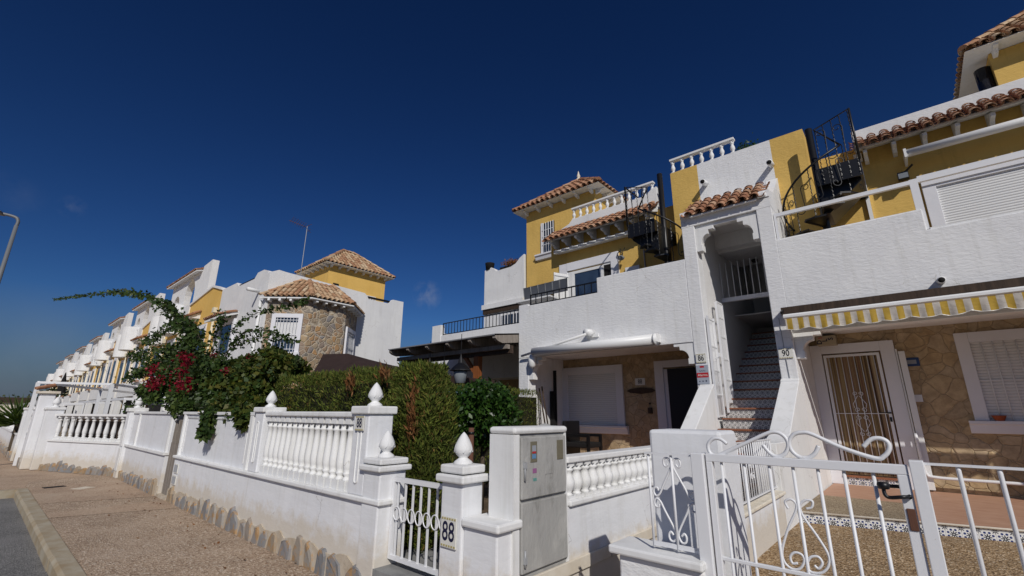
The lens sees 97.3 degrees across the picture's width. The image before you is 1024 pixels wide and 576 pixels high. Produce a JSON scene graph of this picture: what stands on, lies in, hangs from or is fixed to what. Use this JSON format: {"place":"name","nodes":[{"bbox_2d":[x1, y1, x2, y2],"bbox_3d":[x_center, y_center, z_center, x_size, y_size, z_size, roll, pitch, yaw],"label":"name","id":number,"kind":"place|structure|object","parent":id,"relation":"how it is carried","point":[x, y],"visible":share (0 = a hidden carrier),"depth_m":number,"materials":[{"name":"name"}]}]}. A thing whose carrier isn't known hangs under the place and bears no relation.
{"place":"outdoors","nodes":[
{"label":"outdoors","id":0,"kind":"place"},
{"bbox_2d":[0,412,22,459],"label":"garden wall","id":1,"kind":"structure","parent":0,"point":[5,434],"depth_m":15.71,"materials":[{"name":"white paint"}]},
{"bbox_2d":[0,498,47,575],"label":"road","id":2,"kind":"structure","parent":0,"point":[19,555],"depth_m":5.11,"materials":[{"name":"asphalt"}]},
{"bbox_2d":[0,450,90,489],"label":"pavement","id":3,"kind":"structure","parent":0,"point":[13,477],"depth_m":9.98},
{"bbox_2d":[0,210,19,282],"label":"street lamp","id":4,"kind":"object","parent":3,"relation":"on","point":[8,248],"visible":1,"depth_m":11.85,"materials":[{"name":"metal"}]},
{"bbox_2d":[0,397,30,411],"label":"building","id":5,"kind":"structure","parent":3,"relation":"on","point":[12,400],"depth_m":92.11,"materials":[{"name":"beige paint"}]},
{"bbox_2d":[10,400,36,460],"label":"wall pillar","id":6,"kind":"structure","parent":3,"relation":"on","point":[19,433],"depth_m":12.91,"materials":[{"name":"white paint"}]},
{"bbox_2d":[0,392,63,456],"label":"fan palm","id":7,"kind":"object","parent":3,"relation":"on","point":[14,416],"visible":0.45,"depth_m":13.88,"materials":[{"name":"green plant"}]},
{"bbox_2d":[19,383,60,469],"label":"tall gate pillar","id":8,"kind":"structure","parent":3,"relation":"on","point":[46,398],"depth_m":11.26,"materials":[{"name":"white paint"}]},
{"bbox_2d":[29,397,66,469],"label":"wall pillar","id":9,"kind":"structure","parent":3,"relation":"on","point":[49,423],"depth_m":11.12,"materials":[{"name":"white paint"}]},
{"bbox_2d":[37,414,126,476],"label":"garden wall","id":10,"kind":"structure","parent":3,"relation":"on","point":[90,455],"depth_m":10.55,"materials":[{"name":"white paint"}]},
{"bbox_2d":[12,381,162,465],"bbox_3d":[-13.797,4.670,15.934,1.720,2.155,8.325,7,-17,-22],"label":"white pergola","id":11,"kind":"object","parent":3,"relation":"on","point":[110,390],"visible":0.46,"depth_m":12.64,"materials":[{"name":"paint"}]},
{"bbox_2d":[59,423,72,436],"bbox_3d":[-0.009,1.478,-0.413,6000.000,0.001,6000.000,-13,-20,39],"label":"ground","id":12,"kind":"structure","parent":0,"point":[60,435],"depth_m":31.88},
{"bbox_2d":[0,488,27,498],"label":"kerb","id":13,"kind":"structure","parent":12,"relation":"on","point":[9,493],"depth_m":7.98,"materials":[{"name":"concrete"}]},
{"bbox_2d":[13,489,86,575],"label":"kerb","id":14,"kind":"structure","parent":12,"relation":"on","point":[56,557],"depth_m":4.99,"materials":[{"name":"concrete"}]},
{"bbox_2d":[52,352,78,387],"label":"row house","id":15,"kind":"structure","parent":12,"relation":"on","point":[71,358],"depth_m":61.08,"materials":[{"name":"beige"}]},
{"bbox_2d":[56,344,91,419],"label":"row house","id":16,"kind":"structure","parent":12,"relation":"on","point":[69,369],"depth_m":54.27,"materials":[{"name":"beige"}]},
{"bbox_2d":[60,333,109,425],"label":"row house","id":17,"kind":"structure","parent":12,"relation":"on","point":[85,371],"depth_m":47.38,"materials":[{"name":"beige"}]},
{"bbox_2d":[63,313,133,427],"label":"row house","id":18,"kind":"structure","parent":12,"relation":"on","point":[105,361],"depth_m":40.73,"materials":[{"name":"beige"}]},
{"bbox_2d":[75,398,136,413],"bbox_3d":[-21.435,7.152,24.630,14.080,1.955,2.280,-13,-20,39],"label":"white pergola","id":19,"kind":"object","parent":12,"relation":"on","point":[102,401],"visible":0.39,"depth_m":22.79,"materials":[{"name":"paint"}]},
{"bbox_2d":[85,293,165,413],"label":"row house","id":20,"kind":"structure","parent":12,"relation":"on","point":[127,340],"depth_m":34.20,"materials":[{"name":"beige"}]},
{"bbox_2d":[112,259,225,414],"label":"row house","id":21,"kind":"structure","parent":12,"relation":"on","point":[206,301],"depth_m":26.57,"materials":[{"name":"paint"}]},
{"bbox_2d":[432,254,526,396],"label":"neighbour house","id":22,"kind":"structure","parent":12,"relation":"on","point":[503,290],"depth_m":16.42,"materials":[{"name":"white paint"}]},
{"bbox_2d":[443,309,518,334],"bbox_3d":[-0.659,1.131,15.495,5.200,0.471,0.030,-13,-20,39],"label":"balcony railing","id":23,"kind":"object","parent":22,"relation":"on","point":[479,322],"visible":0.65,"depth_m":15.89,"materials":[{"name":"metal"}]},
{"bbox_2d":[485,258,517,269],"bbox_3d":[-0.141,-0.815,17.351,1.943,0.750,0.665,-10,-19,33],"label":"roof planter","id":24,"kind":"object","parent":22,"relation":"on","point":[488,265],"visible":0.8,"depth_m":17.38,"materials":[{"name":"black"}]},
{"bbox_2d":[499,313,518,325],"bbox_3d":[-0.137,1.390,16.230,0.950,1.000,0.080,-13,-20,39],"label":"window","id":25,"kind":"structure","parent":22,"relation":"in","point":[506,317],"depth_m":16.28,"materials":[{"name":"white glass"}]},
{"bbox_2d":[533,438,736,575],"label":"side wall","id":26,"kind":"structure","parent":12,"relation":"on","point":[608,502],"depth_m":3.78,"materials":[{"name":"white paint"}]},
{"bbox_2d":[28,479,153,503],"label":"pavement","id":27,"kind":"structure","parent":0,"point":[103,490],"depth_m":7.88,"materials":[{"name":"concrete"}]},
{"bbox_2d":[46,500,178,517],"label":"pavement","id":28,"kind":"structure","parent":0,"point":[137,507],"depth_m":6.53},
{"bbox_2d":[25,475,318,575],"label":"pavement","id":29,"kind":"structure","parent":0,"point":[167,543],"depth_m":4.85,"materials":[{"name":"concrete"}]},
{"bbox_2d":[113,397,148,477],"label":"wall pillar","id":30,"kind":"structure","parent":29,"relation":"on","point":[129,420],"depth_m":9.90,"materials":[{"name":"white paint"}]},
{"bbox_2d":[118,411,183,495],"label":"garden wall","id":31,"kind":"structure","parent":29,"relation":"on","point":[145,458],"depth_m":8.54,"materials":[{"name":"white paint"}]},
{"bbox_2d":[161,420,182,494],"bbox_3d":[-5.720,2.862,7.647,0.560,1.200,0.051,-13,-20,39],"label":"old garden door","id":32,"kind":"structure","parent":31,"relation":"attached to","point":[172,452],"depth_m":7.67,"materials":[{"name":"grey wood"}]},
{"bbox_2d":[166,412,403,575],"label":"garden wall","id":33,"kind":"structure","parent":29,"relation":"on","point":[309,527],"depth_m":5.00,"materials":[{"name":"white paint"}]},
{"bbox_2d":[247,391,286,472],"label":"wall pillar","id":34,"kind":"structure","parent":33,"relation":"on","point":[259,437],"depth_m":5.45,"materials":[{"name":"white paint"}]},
{"bbox_2d":[259,411,354,491],"bbox_3d":[-2.149,1.675,4.794,2.070,0.695,0.200,-13,-20,39],"label":"balustrade","id":35,"kind":"object","parent":33,"relation":"on","point":[313,448],"visible":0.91,"depth_m":4.65,"materials":[{"name":"concrete"}]},
{"bbox_2d":[347,383,397,495],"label":"wall pillar","id":36,"kind":"structure","parent":33,"relation":"on","point":[378,415],"depth_m":4.01,"materials":[{"name":"white paint"}]},
{"bbox_2d":[355,416,364,430],"bbox_3d":[-1.367,1.214,4.044,0.135,0.125,0.010,-13,-20,39],"label":"house number tile","id":37,"kind":"object","parent":36,"relation":"attached to","point":[359,423],"visible":1,"depth_m":4.03,"materials":[{"name":"white ceramic"}]},
{"bbox_2d":[436,432,488,575],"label":"gate pillar","id":38,"kind":"structure","parent":29,"relation":"on","point":[462,477],"depth_m":3.15,"materials":[{"name":"white paint"}]},
{"bbox_2d":[440,515,456,549],"bbox_3d":[-0.435,1.675,3.090,0.150,0.190,0.010,-13,-20,39],"label":"house number tile","id":39,"kind":"object","parent":38,"relation":"attached to","point":[448,531],"visible":1,"depth_m":3.08,"materials":[{"name":"white ceramic"}]},
{"bbox_2d":[461,513,522,575],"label":"pillar","id":40,"kind":"structure","parent":29,"relation":"on","point":[487,545],"depth_m":2.91,"materials":[{"name":"white paint"}]},
{"bbox_2d":[650,429,751,575],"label":"gate block","id":41,"kind":"structure","parent":29,"relation":"on","point":[682,441],"depth_m":2.43,"materials":[{"name":"white paint"}]},
{"bbox_2d":[372,546,439,575],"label":"garden path","id":42,"kind":"structure","parent":0,"point":[397,569],"depth_m":3.56,"materials":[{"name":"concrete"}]},
{"bbox_2d":[356,430,411,575],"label":"gate pillar","id":43,"kind":"structure","parent":42,"relation":"on","point":[384,468],"depth_m":3.71,"materials":[{"name":"white paint"}]},
{"bbox_2d":[387,476,441,575],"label":"garden gate","id":44,"kind":"structure","parent":43,"relation":"attached to","point":[392,555],"depth_m":3.53,"materials":[{"name":"metal"}]},
{"bbox_2d":[382,358,459,553],"bbox_3d":[-0.947,1.579,4.481,0.945,1.754,0.555,-13,-20,39],"label":"cypress hedge","id":45,"kind":"object","parent":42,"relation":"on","point":[426,455],"visible":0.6,"depth_m":4.32,"materials":[{"name":"green plant"}]},
{"bbox_2d":[373,360,392,384],"bbox_3d":[-1.356,0.907,4.843,0.291,0.314,0.147,-13,-20,39],"label":"dead foliage","id":46,"kind":"object","parent":45,"relation":"on","point":[384,372],"visible":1,"depth_m":4.83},
{"bbox_2d":[404,369,421,450],"bbox_3d":[-0.946,1.159,4.351,0.165,0.790,0.219,13,-20,-37],"label":"dead foliage","id":47,"kind":"object","parent":45,"relation":"attached to","point":[412,408],"visible":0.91,"depth_m":4.34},
{"bbox_2d":[400,483,580,550],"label":"garden soil","id":48,"kind":"structure","parent":0,"point":[486,498],"depth_m":7.08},
{"bbox_2d":[72,418,121,438],"bbox_3d":[-9.780,3.704,10.887,2.780,1.150,0.044,-5,-17,20],"label":"wall backing","id":49,"kind":"object","parent":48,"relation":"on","point":[103,426],"depth_m":11.08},
{"bbox_2d":[52,287,309,443],"bbox_3d":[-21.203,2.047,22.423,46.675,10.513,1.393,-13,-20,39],"label":"bougainvillea","id":50,"kind":"object","parent":48,"relation":"on","point":[178,380],"visible":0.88,"depth_m":9.50,"materials":[{"name":"green plant"}]},
{"bbox_2d":[200,342,313,433],"bbox_3d":[-4.213,2.032,7.137,3.267,2.513,1.428,-13,-20,39],"label":"climbing vine","id":51,"kind":"object","parent":48,"relation":"on","point":[244,385],"visible":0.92,"depth_m":7.10,"materials":[{"name":"green plant"}]},
{"bbox_2d":[202,249,402,411],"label":"stone bay house","id":52,"kind":"structure","parent":48,"relation":"on","point":[346,310],"depth_m":20.33,"materials":[{"name":"white paint"}]},
{"bbox_2d":[214,318,236,356],"bbox_3d":[-13.386,2.327,21.005,2.000,1.600,0.100,-13,-20,39],"label":"window","id":53,"kind":"structure","parent":52,"relation":"in","point":[233,320],"depth_m":20.90,"materials":[{"name":"blue glass"}]},
{"bbox_2d":[268,313,303,355],"bbox_3d":[-9.290,1.892,18.444,1.340,1.730,0.140,1,-16,-4],"label":"window","id":54,"kind":"structure","parent":52,"relation":"in","point":[286,323],"depth_m":18.55,"materials":[{"name":"white glass"}]},
{"bbox_2d":[343,327,355,354],"bbox_3d":[-7.403,2.672,20.525,0.080,1.590,1.390,1,-16,-4],"label":"window","id":55,"kind":"structure","parent":52,"relation":"in","point":[350,335],"depth_m":20.49,"materials":[{"name":"white glass"}]},
{"bbox_2d":[274,364,406,435],"bbox_3d":[-2.324,1.995,5.776,2.991,1.928,0.767,-13,-20,39],"label":"cypress hedge","id":56,"kind":"object","parent":48,"relation":"on","point":[324,397],"visible":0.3,"depth_m":5.67,"materials":[{"name":"green plant"}]},
{"bbox_2d":[344,369,358,396],"bbox_3d":[-1.871,1.092,5.205,0.202,0.330,0.162,-9,-18,30],"label":"dead foliage","id":57,"kind":"object","parent":56,"relation":"attached to","point":[350,381],"visible":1,"depth_m":5.19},
{"bbox_2d":[304,354,498,390],"bbox_3d":[-3.750,3.159,12.269,6.459,3.218,3.052,-13,-20,39],"label":"garden gazebo","id":58,"kind":"object","parent":48,"relation":"on","point":[336,362],"visible":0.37,"depth_m":12.85,"materials":[{"name":"brown fabric"}]},
{"bbox_2d":[333,379,541,483],"bbox_3d":[-1.172,2.791,8.693,0.865,1.973,5.021,-13,-20,39],"label":"cypress hedge","id":59,"kind":"object","parent":48,"relation":"on","point":[528,406],"visible":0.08,"depth_m":9.99,"materials":[{"name":"green plant"}]},
{"bbox_2d":[388,333,518,378],"bbox_3d":[-1.265,3.225,13.379,4.717,3.717,2.900,-13,-20,39],"label":"pergola","id":60,"kind":"object","parent":48,"relation":"on","point":[477,348],"visible":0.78,"depth_m":12.52,"materials":[{"name":"brown wood"}]},
{"bbox_2d":[450,334,470,383],"bbox_3d":[-1.194,1.645,10.528,0.483,1.150,0.483,-13,-20,39],"label":"hanging lantern","id":61,"kind":"object","parent":60,"relation":"hanging from","point":[460,369],"visible":0.96,"depth_m":10.32,"materials":[{"name":"black paint"}]},
{"bbox_2d":[453,428,473,461],"bbox_3d":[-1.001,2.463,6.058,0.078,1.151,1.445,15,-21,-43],"label":"rusty post","id":62,"kind":"object","parent":48,"relation":"on","point":[471,437],"visible":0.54,"depth_m":5.68,"materials":[{"name":"brown metal"}]},
{"bbox_2d":[447,376,523,509],"bbox_3d":[-0.439,2.235,6.650,1.270,1.898,1.211,-1,-16,4],"label":"citrus tree","id":63,"kind":"object","parent":48,"relation":"on","point":[483,410],"visible":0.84,"depth_m":6.45,"materials":[{"name":"green plant"}]},
{"bbox_2d":[488,425,568,575],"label":"meter housing","id":64,"kind":"object","parent":48,"relation":"on","point":[504,475],"visible":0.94,"depth_m":3.11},
{"bbox_2d":[519,433,567,575],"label":"meter cabinet","id":65,"kind":"object","parent":64,"relation":"attached to","point":[543,544],"visible":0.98,"depth_m":3.20,"materials":[{"name":"silver metal"}]},
{"bbox_2d":[0,0,1023,397],"label":"sky","id":66,"kind":"structure","parent":0,"point":[144,144],"materials":[{"name":"blue"}]},
{"bbox_2d":[624,173,683,262],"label":"spiral staircase","id":67,"kind":"structure","parent":0,"point":[655,237],"depth_m":10.71,"materials":[{"name":"metal"}]},
{"bbox_2d":[782,108,868,236],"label":"spiral staircase","id":68,"kind":"structure","parent":0,"point":[839,180],"depth_m":8.37,"materials":[{"name":"metal"}]},
{"bbox_2d":[751,523,1023,575],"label":"gravel drive","id":69,"kind":"structure","parent":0,"point":[1001,558],"depth_m":4.51,"materials":[{"name":"gravel"}]},
{"bbox_2d":[609,536,705,575],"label":"fence wall","id":70,"kind":"structure","parent":69,"relation":"on","point":[641,557],"depth_m":2.23,"materials":[{"name":"white paint"}]},
{"bbox_2d":[644,452,698,553],"bbox_3d":[0.813,1.072,2.266,0.271,0.452,0.030,-13,-20,39],"label":"scroll fence panel","id":71,"kind":"object","parent":70,"relation":"on","point":[677,546],"visible":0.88,"depth_m":2.27,"materials":[{"name":"white paint"}]},
{"bbox_2d":[690,452,717,575],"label":"gate post","id":72,"kind":"object","parent":69,"relation":"on","point":[703,513],"visible":0.86,"depth_m":2.14,"materials":[{"name":"metal"}]},
{"bbox_2d":[705,430,930,575],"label":"driveway gate","id":73,"kind":"structure","parent":72,"relation":"attached to","point":[904,486],"depth_m":1.90,"materials":[{"name":"metal"}]},
{"bbox_2d":[743,490,787,561],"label":"ledge wall","id":74,"kind":"structure","parent":69,"relation":"on","point":[764,525],"depth_m":4.74,"materials":[{"name":"white paint"}]},
{"bbox_2d":[736,438,777,504],"bbox_3d":[2.568,1.952,4.858,0.020,0.587,2.130,-13,-20,39],"label":"stair railing","id":75,"kind":"object","parent":74,"relation":"on","point":[752,476],"visible":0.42,"depth_m":5.01,"materials":[{"name":"metal"}]},
{"bbox_2d":[512,10,1023,530],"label":"apartment house","id":76,"kind":"structure","parent":69,"relation":"on","point":[858,386],"depth_m":8.54,"materials":[{"name":"white paint"}]},
{"bbox_2d":[516,278,567,304],"bbox_3d":[0.821,0.709,12.397,1.589,1.822,0.470,-13,-20,39],"label":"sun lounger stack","id":77,"kind":"object","parent":76,"relation":"on","point":[548,286],"visible":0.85,"depth_m":12.63,"materials":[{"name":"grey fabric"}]},
{"bbox_2d":[534,220,554,261],"bbox_3d":[1.200,-1.688,15.831,0.950,1.370,0.140,-13,-20,39],"label":"tower window","id":78,"kind":"structure","parent":76,"relation":"in","point":[547,228],"depth_m":15.83,"materials":[{"name":"white glass"}]},
{"bbox_2d":[521,329,598,356],"bbox_3d":[1.048,1.329,10.862,2.225,0.501,0.315,-13,-20,39],"label":"awning tube","id":79,"kind":"object","parent":76,"relation":"attached to","point":[588,333],"visible":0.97,"depth_m":10.35,"materials":[{"name":"white plastic"}]},
{"bbox_2d":[554,272,568,298],"bbox_3d":[1.438,0.647,12.975,0.502,2.240,0.046,7,-17,-24],"label":"shutter leaf","id":80,"kind":"object","parent":76,"relation":"on","point":[557,276],"visible":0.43,"depth_m":13.18,"materials":[{"name":"paint"}]},
{"bbox_2d":[530,281,596,304],"bbox_3d":[1.263,0.155,11.322,2.060,0.305,0.030,-13,-20,39],"label":"balcony railing","id":81,"kind":"object","parent":76,"relation":"on","point":[565,288],"visible":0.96,"depth_m":11.29,"materials":[{"name":"metal"}]},
{"bbox_2d":[559,251,619,296],"bbox_3d":[2.184,0.406,12.747,1.980,2.610,0.060,-13,-20,39],"label":"balcony door","id":82,"kind":"structure","parent":76,"relation":"in","point":[610,261],"depth_m":12.93,"materials":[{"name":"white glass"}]},
{"bbox_2d":[554,231,627,254],"bbox_3d":[2.349,-1.280,12.882,2.661,0.100,0.339,-13,-20,39],"label":"folded awning","id":83,"kind":"object","parent":76,"relation":"attached to","point":[616,236],"visible":0.9,"depth_m":12.83,"materials":[{"name":"white fabric"}]},
{"bbox_2d":[562,364,628,433],"bbox_3d":[2.100,2.967,12.030,2.060,1.730,0.150,-13,-20,39],"label":"window","id":84,"kind":"structure","parent":76,"relation":"in","point":[593,396],"depth_m":11.97,"materials":[{"name":"paint"}]},
{"bbox_2d":[531,333,660,355],"bbox_3d":[1.765,1.302,10.208,3.208,0.280,0.315,-13,-20,39],"label":"rolled awning","id":85,"kind":"object","parent":76,"relation":"attached to","point":[639,340],"visible":1,"depth_m":9.90,"materials":[{"name":"white metal"}]},
{"bbox_2d":[571,181,654,218],"bbox_3d":[2.869,-2.497,13.080,2.650,0.370,0.140,-13,-20,39],"label":"roof balustrade","id":86,"kind":"object","parent":76,"relation":"on","point":[607,198],"visible":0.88,"depth_m":13.09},
{"bbox_2d":[628,387,654,393],"bbox_3d":[3.212,2.557,11.224,0.760,0.160,0.028,-13,-20,39],"label":"wooden plaque","id":87,"kind":"object","parent":76,"relation":"attached to","point":[640,390],"visible":1,"depth_m":11.20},
{"bbox_2d":[653,359,697,428],"bbox_3d":[4.106,2.808,10.326,1.600,2.345,0.060,-13,-20,39],"label":"door","id":88,"kind":"structure","parent":76,"relation":"in","point":[676,389],"depth_m":10.64,"materials":[{"name":"black paint"}]},
{"bbox_2d":[669,137,734,172],"bbox_3d":[4.634,-3.200,11.024,1.540,0.400,0.140,-13,-20,39],"label":"roof balustrade","id":89,"kind":"object","parent":76,"relation":"on","point":[710,148],"visible":0.91,"depth_m":10.98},
{"bbox_2d":[696,365,709,383],"bbox_3d":[3.647,1.655,8.614,0.220,0.360,0.018,-13,-20,39],"label":"alarm sign","id":90,"kind":"object","parent":76,"relation":"attached to","point":[702,374],"visible":1,"depth_m":8.61,"materials":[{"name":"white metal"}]},
{"bbox_2d":[706,301,734,417],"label":"stair gate","id":91,"kind":"structure","parent":76,"relation":"attached to","point":[720,320],"depth_m":8.88,"materials":[{"name":"metal"}]},
{"bbox_2d":[719,256,768,302],"bbox_3d":[5.109,-0.201,9.726,1.166,0.890,0.080,-13,-20,39],"label":"landing railing","id":92,"kind":"object","parent":76,"relation":"attached to","point":[746,297],"visible":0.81,"depth_m":9.72,"materials":[{"name":"metal"}]},
{"bbox_2d":[778,348,792,358],"bbox_3d":[4.726,1.128,7.783,0.210,0.170,0.010,-13,-20,39],"label":"house number tile","id":93,"kind":"object","parent":76,"relation":"attached to","point":[785,353],"visible":1,"depth_m":7.78,"materials":[{"name":"white ceramic"}]},
{"bbox_2d":[816,335,837,346],"bbox_3d":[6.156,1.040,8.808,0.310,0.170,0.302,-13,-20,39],"label":"sign","id":94,"kind":"object","parent":76,"relation":"attached to","point":[830,340],"visible":1,"depth_m":8.71,"materials":[{"name":"beige plastic"}]},
{"bbox_2d":[853,153,873,219],"bbox_3d":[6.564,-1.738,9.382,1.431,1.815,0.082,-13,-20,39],"label":"downpipe","id":95,"kind":"object","parent":76,"relation":"attached to","point":[868,203],"visible":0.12,"depth_m":8.90,"materials":[{"name":"white plastic"}]},
{"bbox_2d":[809,340,918,489],"bbox_3d":[6.463,2.290,8.317,1.300,2.548,0.100,-13,-20,39],"label":"door","id":96,"kind":"structure","parent":76,"relation":"in","point":[860,405],"depth_m":8.34,"materials":[{"name":"paint"}]},
{"bbox_2d":[773,150,1023,238],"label":"terrace rail","id":97,"kind":"object","parent":76,"relation":"on","point":[916,193],"visible":0.96,"depth_m":7.08,"materials":[{"name":"white paint"}]},
{"bbox_2d":[780,277,1023,329],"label":"striped awning","id":98,"kind":"object","parent":76,"relation":"attached to","point":[995,295],"visible":1,"depth_m":6.67,"materials":[{"name":"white fabric"}]},
{"bbox_2d":[897,164,912,181],"bbox_3d":[7.410,-2.160,8.543,0.197,0.228,0.364,-4,-16,14],"label":"wall spotlight","id":99,"kind":"object","parent":76,"relation":"attached to","point":[903,176],"depth_m":8.48,"materials":[{"name":"black paint"}]},
{"bbox_2d":[903,117,1023,166],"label":"rolled awning","id":100,"kind":"object","parent":76,"relation":"attached to","point":[976,134],"visible":1,"depth_m":7.88,"materials":[{"name":"white metal"}]},
{"bbox_2d":[920,163,1023,226],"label":"window","id":101,"kind":"structure","parent":76,"relation":"in","point":[998,191],"depth_m":7.93,"materials":[{"name":"paint"}]},
{"bbox_2d":[953,328,1023,433],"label":"window","id":102,"kind":"structure","parent":76,"relation":"in","point":[992,362],"depth_m":7.31,"materials":[{"name":"paint"}]},
{"bbox_2d":[798,513,1023,542],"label":"porch step","id":103,"kind":"object","parent":69,"relation":"on","point":[984,534],"visible":0.67,"depth_m":5.39,"materials":[{"name":"white tile"}]},
{"bbox_2d":[797,511,1023,531],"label":"porch step edge","id":104,"kind":"object","parent":103,"relation":"on","point":[946,524],"visible":0.85,"depth_m":5.39,"materials":[{"name":"beige stone"}]},
{"bbox_2d":[908,460,948,575],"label":"gate post","id":105,"kind":"object","parent":69,"relation":"on","point":[929,522],"visible":1,"depth_m":1.65,"materials":[{"name":"metal"}]},
{"bbox_2d":[923,462,1023,575],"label":"bar fence","id":106,"kind":"object","parent":69,"relation":"on","point":[999,469],"visible":0.98,"depth_m":1.57,"materials":[{"name":"metal"}]},
{"bbox_2d":[819,483,1023,529],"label":"porch floor","id":107,"kind":"structure","parent":0,"point":[989,511],"depth_m":6.38,"materials":[{"name":"tile"}]},
{"bbox_2d":[801,495,905,519],"bbox_3d":[4.688,2.977,6.108,1.120,0.012,1.650,-13,-20,39],"label":"door mat","id":108,"kind":"object","parent":107,"relation":"on","point":[860,507],"depth_m":6.09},
{"bbox_2d":[913,433,1023,485],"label":"grab rail","id":109,"kind":"object","parent":107,"relation":"on","point":[956,479],"visible":0.84,"depth_m":7.29,"materials":[{"name":"metal"}]},
{"label":"left porch floor","id":110,"kind":"structure","parent":0,"visible":0},
{"bbox_2d":[550,370,556,425],"bbox_3d":[1.113,3.329,12.028,0.160,2.220,0.100,-13,-20,39],"label":"folded parasol","id":111,"kind":"object","parent":110,"relation":"on","point":[553,407],"visible":0.64,"depth_m":12.06,"materials":[{"name":"black"}]},
{"bbox_2d":[562,421,602,453],"bbox_3d":[1.695,3.670,10.819,0.740,0.920,0.650,-13,-20,39],"label":"garden chair","id":112,"kind":"object","parent":110,"relation":"on","point":[574,444],"visible":0.66,"depth_m":10.81,"materials":[{"name":"black"}]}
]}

